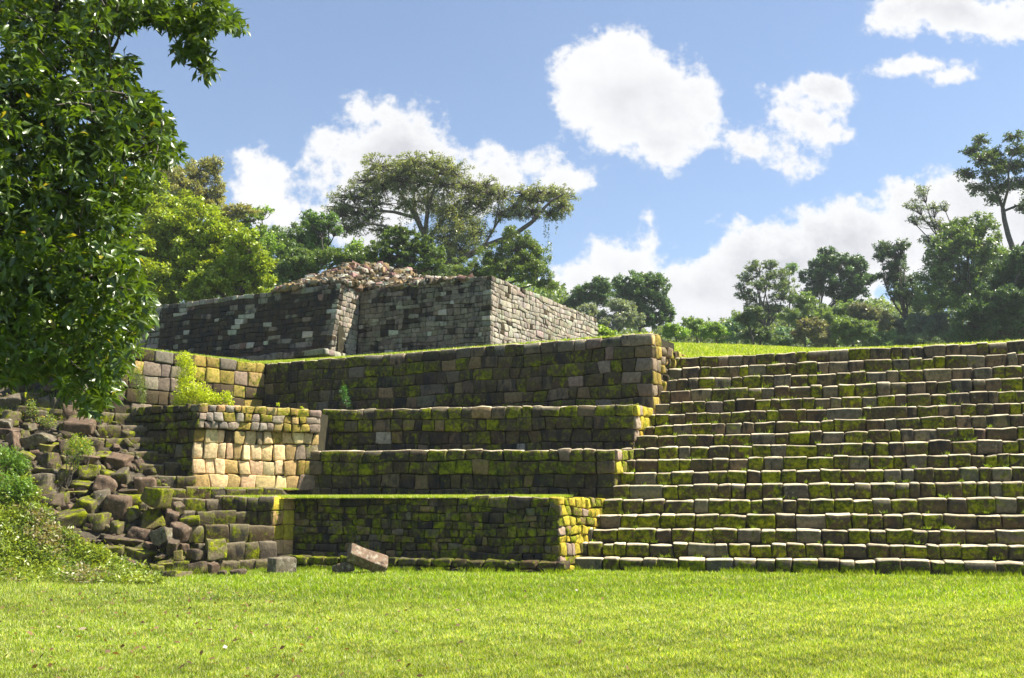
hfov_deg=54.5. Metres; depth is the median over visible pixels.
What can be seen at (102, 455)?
fallen block
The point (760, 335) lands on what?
shrub
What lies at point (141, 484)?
fallen block
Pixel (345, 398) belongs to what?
weed plant
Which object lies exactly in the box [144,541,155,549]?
fallen block
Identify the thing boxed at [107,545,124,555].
fallen block
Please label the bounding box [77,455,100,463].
fallen block
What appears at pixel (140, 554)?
fallen block
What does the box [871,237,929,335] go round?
tree
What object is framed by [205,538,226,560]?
fallen block
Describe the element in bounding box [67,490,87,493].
fallen block
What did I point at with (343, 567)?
fallen block
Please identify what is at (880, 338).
shrub
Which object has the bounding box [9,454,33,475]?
weed plant
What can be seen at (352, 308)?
stone building
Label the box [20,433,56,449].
fallen block
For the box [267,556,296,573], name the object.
fallen block
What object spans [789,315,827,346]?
shrub
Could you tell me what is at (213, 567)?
fallen block
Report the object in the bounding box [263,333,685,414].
terrace wall
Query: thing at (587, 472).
terrace wall
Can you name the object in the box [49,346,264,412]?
retaining wall
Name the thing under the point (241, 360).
platform grass
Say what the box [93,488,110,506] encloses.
fallen block
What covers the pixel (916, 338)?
shrub
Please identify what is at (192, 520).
fallen block
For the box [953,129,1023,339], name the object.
tall tree
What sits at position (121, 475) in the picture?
fallen block
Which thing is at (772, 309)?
tree
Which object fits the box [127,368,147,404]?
weed plant
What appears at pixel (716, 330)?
shrub
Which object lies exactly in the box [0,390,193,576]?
rubble
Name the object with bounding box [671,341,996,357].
mound grass
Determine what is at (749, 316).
shrub
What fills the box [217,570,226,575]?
fallen block
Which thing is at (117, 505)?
fallen block
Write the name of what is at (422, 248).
tree
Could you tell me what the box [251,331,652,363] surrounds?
platform grass
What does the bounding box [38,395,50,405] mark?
fallen block
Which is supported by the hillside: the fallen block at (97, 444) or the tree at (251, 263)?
the fallen block at (97, 444)
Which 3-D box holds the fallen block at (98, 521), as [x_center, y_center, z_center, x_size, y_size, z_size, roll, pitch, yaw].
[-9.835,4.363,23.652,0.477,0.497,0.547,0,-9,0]
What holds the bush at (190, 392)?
on the stone pier
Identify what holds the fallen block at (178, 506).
on the ruined staircase at (251, 547)
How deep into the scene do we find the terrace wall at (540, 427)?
28.01 m
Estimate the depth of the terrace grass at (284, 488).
26.34 m
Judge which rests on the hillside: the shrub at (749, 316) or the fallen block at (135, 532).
the fallen block at (135, 532)
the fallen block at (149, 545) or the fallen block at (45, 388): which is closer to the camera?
the fallen block at (149, 545)
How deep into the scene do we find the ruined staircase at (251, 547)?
25.07 m
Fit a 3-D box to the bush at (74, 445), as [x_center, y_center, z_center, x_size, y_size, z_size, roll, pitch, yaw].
[-10.677,2.978,24.545,0.828,1.363,0.630,-7,-12,35]
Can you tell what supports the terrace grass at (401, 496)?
on the terrace turf
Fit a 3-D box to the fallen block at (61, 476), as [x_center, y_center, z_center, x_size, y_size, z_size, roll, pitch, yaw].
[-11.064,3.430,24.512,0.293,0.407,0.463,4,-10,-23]
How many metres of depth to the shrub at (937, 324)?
76.45 m
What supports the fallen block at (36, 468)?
on the hillside
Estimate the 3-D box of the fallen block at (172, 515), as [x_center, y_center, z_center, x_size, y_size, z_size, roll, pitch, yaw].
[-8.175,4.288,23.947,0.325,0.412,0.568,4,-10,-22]
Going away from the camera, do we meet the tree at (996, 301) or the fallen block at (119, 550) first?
the fallen block at (119, 550)
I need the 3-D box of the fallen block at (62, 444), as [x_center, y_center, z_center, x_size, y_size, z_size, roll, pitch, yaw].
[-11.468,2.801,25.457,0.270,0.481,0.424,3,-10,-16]
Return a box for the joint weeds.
[590,351,1023,559]
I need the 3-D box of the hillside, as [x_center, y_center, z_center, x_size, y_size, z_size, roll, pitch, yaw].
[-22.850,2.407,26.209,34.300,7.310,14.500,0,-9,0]
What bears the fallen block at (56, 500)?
on the hillside
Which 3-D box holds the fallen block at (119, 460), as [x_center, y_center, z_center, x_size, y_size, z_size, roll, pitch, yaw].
[-10.211,3.157,25.787,0.643,0.480,0.777,0,-9,0]
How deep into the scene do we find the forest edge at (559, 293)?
92.59 m
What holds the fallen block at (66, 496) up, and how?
on the hillside
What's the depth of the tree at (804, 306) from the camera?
87.10 m
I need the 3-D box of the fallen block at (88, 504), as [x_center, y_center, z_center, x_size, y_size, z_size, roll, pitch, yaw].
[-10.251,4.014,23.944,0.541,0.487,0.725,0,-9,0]
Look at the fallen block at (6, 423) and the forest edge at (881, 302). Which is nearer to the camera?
the fallen block at (6, 423)
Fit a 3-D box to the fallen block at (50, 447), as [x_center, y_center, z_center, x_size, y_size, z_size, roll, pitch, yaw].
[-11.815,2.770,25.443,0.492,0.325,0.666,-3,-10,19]
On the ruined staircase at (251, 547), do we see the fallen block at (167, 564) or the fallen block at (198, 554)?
the fallen block at (198, 554)
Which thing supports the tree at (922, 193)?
on the plateau
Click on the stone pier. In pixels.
(207, 445)
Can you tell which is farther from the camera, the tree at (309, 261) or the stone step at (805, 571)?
the tree at (309, 261)
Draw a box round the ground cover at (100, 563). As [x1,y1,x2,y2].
[0,444,166,584]
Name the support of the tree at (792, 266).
on the plateau
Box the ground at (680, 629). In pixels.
[0,573,1023,677]
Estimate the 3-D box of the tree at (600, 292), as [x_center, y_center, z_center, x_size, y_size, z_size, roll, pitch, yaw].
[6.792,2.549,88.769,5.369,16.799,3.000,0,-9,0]
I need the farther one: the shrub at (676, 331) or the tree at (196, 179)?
the shrub at (676, 331)
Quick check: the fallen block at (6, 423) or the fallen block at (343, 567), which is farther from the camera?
the fallen block at (6, 423)
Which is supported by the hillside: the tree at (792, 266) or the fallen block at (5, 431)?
the fallen block at (5, 431)
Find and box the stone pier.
[126,403,328,494]
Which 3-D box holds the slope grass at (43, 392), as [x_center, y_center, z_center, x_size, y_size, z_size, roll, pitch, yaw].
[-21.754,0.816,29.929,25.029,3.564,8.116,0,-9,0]
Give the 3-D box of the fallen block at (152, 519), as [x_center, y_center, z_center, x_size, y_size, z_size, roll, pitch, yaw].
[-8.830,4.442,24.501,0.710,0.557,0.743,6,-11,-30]
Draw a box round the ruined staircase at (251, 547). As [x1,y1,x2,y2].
[23,410,282,570]
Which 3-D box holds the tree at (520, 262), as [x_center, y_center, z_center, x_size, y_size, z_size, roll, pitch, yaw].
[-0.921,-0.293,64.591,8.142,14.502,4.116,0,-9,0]
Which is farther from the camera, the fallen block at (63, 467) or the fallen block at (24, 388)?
the fallen block at (24, 388)
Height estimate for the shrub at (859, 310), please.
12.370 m
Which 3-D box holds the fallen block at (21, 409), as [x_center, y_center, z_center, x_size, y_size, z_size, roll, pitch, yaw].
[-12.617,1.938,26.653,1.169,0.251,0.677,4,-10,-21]
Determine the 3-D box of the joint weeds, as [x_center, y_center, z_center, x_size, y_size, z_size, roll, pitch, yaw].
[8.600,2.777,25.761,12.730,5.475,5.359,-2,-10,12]
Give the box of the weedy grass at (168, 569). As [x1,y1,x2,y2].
[0,543,231,581]
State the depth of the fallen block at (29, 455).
24.63 m
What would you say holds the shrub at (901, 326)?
on the plateau
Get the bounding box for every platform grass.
[134,346,263,363]
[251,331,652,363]
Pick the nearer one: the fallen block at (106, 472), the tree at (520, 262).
the fallen block at (106, 472)
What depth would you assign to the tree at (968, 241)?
77.35 m
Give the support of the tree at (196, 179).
on the plateau
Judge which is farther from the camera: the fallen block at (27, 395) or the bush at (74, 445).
the fallen block at (27, 395)
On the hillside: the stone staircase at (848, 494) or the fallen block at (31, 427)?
the fallen block at (31, 427)
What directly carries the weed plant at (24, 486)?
on the hillside
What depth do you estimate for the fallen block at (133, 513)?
24.11 m
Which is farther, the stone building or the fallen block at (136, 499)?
the stone building
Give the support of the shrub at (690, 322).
on the plateau
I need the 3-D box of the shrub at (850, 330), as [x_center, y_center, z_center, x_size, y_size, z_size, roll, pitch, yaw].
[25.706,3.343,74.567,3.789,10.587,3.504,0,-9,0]
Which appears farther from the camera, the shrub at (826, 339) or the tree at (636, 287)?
the tree at (636, 287)
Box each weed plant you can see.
[0,443,23,474]
[0,468,22,501]
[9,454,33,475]
[11,476,38,501]
[21,398,58,428]
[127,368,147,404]
[339,385,349,407]
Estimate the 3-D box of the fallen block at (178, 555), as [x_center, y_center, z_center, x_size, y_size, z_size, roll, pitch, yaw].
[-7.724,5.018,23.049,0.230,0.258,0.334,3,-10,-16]
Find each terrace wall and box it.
[214,495,604,573]
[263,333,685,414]
[306,448,633,498]
[322,404,652,450]
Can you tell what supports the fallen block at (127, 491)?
on the fallen block at (136, 499)
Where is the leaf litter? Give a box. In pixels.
[0,587,752,677]
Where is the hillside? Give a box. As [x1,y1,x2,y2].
[0,338,288,562]
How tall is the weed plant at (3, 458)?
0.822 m
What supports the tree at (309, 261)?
on the plateau
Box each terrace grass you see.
[198,487,297,489]
[224,494,572,497]
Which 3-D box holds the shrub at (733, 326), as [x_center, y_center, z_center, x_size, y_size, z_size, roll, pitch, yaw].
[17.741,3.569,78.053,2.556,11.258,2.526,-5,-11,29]
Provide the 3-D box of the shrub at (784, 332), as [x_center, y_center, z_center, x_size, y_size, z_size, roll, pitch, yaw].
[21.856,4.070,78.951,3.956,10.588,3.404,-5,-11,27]
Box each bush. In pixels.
[63,432,92,486]
[171,351,233,405]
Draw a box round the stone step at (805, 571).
[239,564,1022,577]
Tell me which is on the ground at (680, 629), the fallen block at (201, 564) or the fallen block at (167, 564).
the fallen block at (201, 564)
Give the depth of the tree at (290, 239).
67.70 m
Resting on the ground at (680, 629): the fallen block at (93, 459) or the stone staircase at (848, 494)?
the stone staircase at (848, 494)
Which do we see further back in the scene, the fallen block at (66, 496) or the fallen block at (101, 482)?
the fallen block at (101, 482)
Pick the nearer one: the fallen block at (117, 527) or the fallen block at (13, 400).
the fallen block at (117, 527)
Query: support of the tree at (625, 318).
on the plateau
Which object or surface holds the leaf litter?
on the ground at (680, 629)
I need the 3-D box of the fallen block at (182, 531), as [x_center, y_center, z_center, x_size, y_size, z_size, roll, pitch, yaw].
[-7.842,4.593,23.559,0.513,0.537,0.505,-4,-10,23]
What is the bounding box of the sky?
[0,0,1023,346]
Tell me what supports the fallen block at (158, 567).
on the ground at (680, 629)
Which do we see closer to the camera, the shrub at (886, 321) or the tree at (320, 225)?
the tree at (320, 225)
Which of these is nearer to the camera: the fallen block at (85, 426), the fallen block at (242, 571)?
the fallen block at (242, 571)
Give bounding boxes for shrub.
[661,322,691,341]
[679,315,713,342]
[695,321,731,343]
[722,315,750,343]
[733,304,767,344]
[740,325,782,345]
[763,326,809,346]
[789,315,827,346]
[807,324,856,347]
[829,314,878,346]
[846,301,882,346]
[859,327,899,346]
[871,307,898,333]
[888,314,912,335]
[891,331,944,345]
[905,310,952,343]
[939,328,959,343]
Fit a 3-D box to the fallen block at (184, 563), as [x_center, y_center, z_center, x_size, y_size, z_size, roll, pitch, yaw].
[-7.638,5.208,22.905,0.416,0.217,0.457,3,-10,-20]
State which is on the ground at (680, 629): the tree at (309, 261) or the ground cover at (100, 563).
the ground cover at (100, 563)
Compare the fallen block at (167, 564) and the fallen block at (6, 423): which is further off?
the fallen block at (6, 423)
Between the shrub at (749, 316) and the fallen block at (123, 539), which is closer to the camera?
the fallen block at (123, 539)
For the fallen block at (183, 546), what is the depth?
23.26 m
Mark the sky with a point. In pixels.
(697, 141)
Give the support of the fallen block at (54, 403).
on the hillside
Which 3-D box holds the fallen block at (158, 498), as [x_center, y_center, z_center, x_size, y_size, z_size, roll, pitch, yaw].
[-8.667,3.900,24.292,0.628,0.557,0.661,-1,-9,7]
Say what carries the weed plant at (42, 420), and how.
on the hillside
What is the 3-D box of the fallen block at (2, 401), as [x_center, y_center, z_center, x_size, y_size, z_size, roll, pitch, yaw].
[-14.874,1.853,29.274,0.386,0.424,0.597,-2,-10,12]
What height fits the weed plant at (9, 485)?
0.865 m
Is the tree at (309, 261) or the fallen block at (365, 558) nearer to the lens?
the fallen block at (365, 558)
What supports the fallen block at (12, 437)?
on the hillside
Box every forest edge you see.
[3,265,575,346]
[617,253,1009,347]
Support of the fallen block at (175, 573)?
on the ground at (680, 629)
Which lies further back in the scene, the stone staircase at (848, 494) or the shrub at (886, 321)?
the shrub at (886, 321)
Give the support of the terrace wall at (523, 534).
on the ground at (680, 629)
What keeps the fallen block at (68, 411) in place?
on the hillside
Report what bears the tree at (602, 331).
on the plateau
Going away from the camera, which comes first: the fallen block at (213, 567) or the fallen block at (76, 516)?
the fallen block at (213, 567)
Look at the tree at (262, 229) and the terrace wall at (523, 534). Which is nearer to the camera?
the terrace wall at (523, 534)
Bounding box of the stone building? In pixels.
[136,261,597,405]
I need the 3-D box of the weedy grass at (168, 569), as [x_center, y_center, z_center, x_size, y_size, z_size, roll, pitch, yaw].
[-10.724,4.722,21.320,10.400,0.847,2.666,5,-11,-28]
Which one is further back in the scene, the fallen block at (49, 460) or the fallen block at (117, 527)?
the fallen block at (49, 460)
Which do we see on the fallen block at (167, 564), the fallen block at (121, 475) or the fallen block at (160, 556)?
the fallen block at (160, 556)
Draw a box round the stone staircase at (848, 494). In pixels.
[572,340,1023,575]
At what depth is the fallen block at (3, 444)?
24.73 m
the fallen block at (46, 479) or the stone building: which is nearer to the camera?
the fallen block at (46, 479)
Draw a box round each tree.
[0,0,250,422]
[104,161,253,306]
[157,154,264,221]
[173,226,278,302]
[224,203,285,256]
[263,220,334,273]
[266,245,373,286]
[299,208,345,266]
[321,150,580,275]
[344,237,379,258]
[360,224,447,275]
[439,224,559,290]
[558,274,615,312]
[576,297,645,334]
[596,325,618,336]
[611,269,676,333]
[732,259,804,344]
[775,291,872,327]
[783,263,799,326]
[797,245,883,342]
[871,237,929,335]
[901,183,956,277]
[911,210,1009,316]
[945,244,1023,342]
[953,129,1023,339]
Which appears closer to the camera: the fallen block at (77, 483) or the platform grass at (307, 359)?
the fallen block at (77, 483)
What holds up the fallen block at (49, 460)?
on the hillside
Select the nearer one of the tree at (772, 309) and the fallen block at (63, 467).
the fallen block at (63, 467)
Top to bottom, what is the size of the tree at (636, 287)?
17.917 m
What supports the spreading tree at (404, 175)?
on the plateau
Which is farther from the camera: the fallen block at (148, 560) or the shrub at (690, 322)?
the shrub at (690, 322)
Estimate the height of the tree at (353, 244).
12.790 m
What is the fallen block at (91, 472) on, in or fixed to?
on the hillside
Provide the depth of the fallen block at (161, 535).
23.07 m
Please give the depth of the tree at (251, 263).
44.84 m
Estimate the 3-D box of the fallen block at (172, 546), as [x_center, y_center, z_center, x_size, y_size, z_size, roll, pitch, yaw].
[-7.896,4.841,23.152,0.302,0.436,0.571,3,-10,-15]
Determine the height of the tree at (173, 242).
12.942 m
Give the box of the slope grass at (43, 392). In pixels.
[0,329,125,415]
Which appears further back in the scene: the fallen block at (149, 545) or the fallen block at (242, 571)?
the fallen block at (149, 545)
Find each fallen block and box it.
[0,397,7,407]
[0,418,12,428]
[0,427,24,435]
[1,410,21,420]
[1,442,8,451]
[5,431,21,453]
[6,393,22,407]
[12,383,35,391]
[16,406,62,414]
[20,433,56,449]
[20,450,35,462]
[21,392,41,404]
[24,423,37,431]
[29,473,56,487]
[31,465,54,472]
[35,452,61,468]
[36,493,64,506]
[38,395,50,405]
[38,442,58,451]
[43,381,53,391]
[50,397,63,408]
[56,507,88,527]
[57,470,68,485]
[59,439,69,455]
[60,464,74,474]
[60,492,69,504]
[62,404,75,416]
[63,417,96,435]
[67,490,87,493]
[69,479,93,489]
[75,496,99,513]
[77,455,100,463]
[77,464,100,479]
[87,512,111,531]
[88,439,104,450]
[92,474,117,493]
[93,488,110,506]
[96,451,111,460]
[99,469,114,475]
[101,533,143,545]
[103,452,133,469]
[103,494,132,520]
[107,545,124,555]
[109,520,125,534]
[111,466,130,485]
[116,492,141,506]
[118,487,137,493]
[124,546,159,560]
[126,505,141,522]
[127,526,152,540]
[127,557,155,568]
[133,476,156,493]
[140,487,173,509]
[140,509,165,529]
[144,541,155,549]
[148,563,164,570]
[149,526,173,545]
[154,553,166,559]
[157,560,173,567]
[160,570,191,576]
[165,508,179,525]
[166,537,179,556]
[169,521,191,542]
[171,560,189,570]
[172,501,184,514]
[173,550,182,560]
[178,543,189,550]
[179,515,199,525]
[186,549,206,560]
[187,561,209,573]
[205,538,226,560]
[207,561,219,574]
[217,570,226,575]
[229,568,246,574]
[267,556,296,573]
[332,562,354,573]
[347,543,387,572]
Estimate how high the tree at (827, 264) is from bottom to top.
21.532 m
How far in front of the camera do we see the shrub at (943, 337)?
77.73 m
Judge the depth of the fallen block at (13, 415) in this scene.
25.80 m

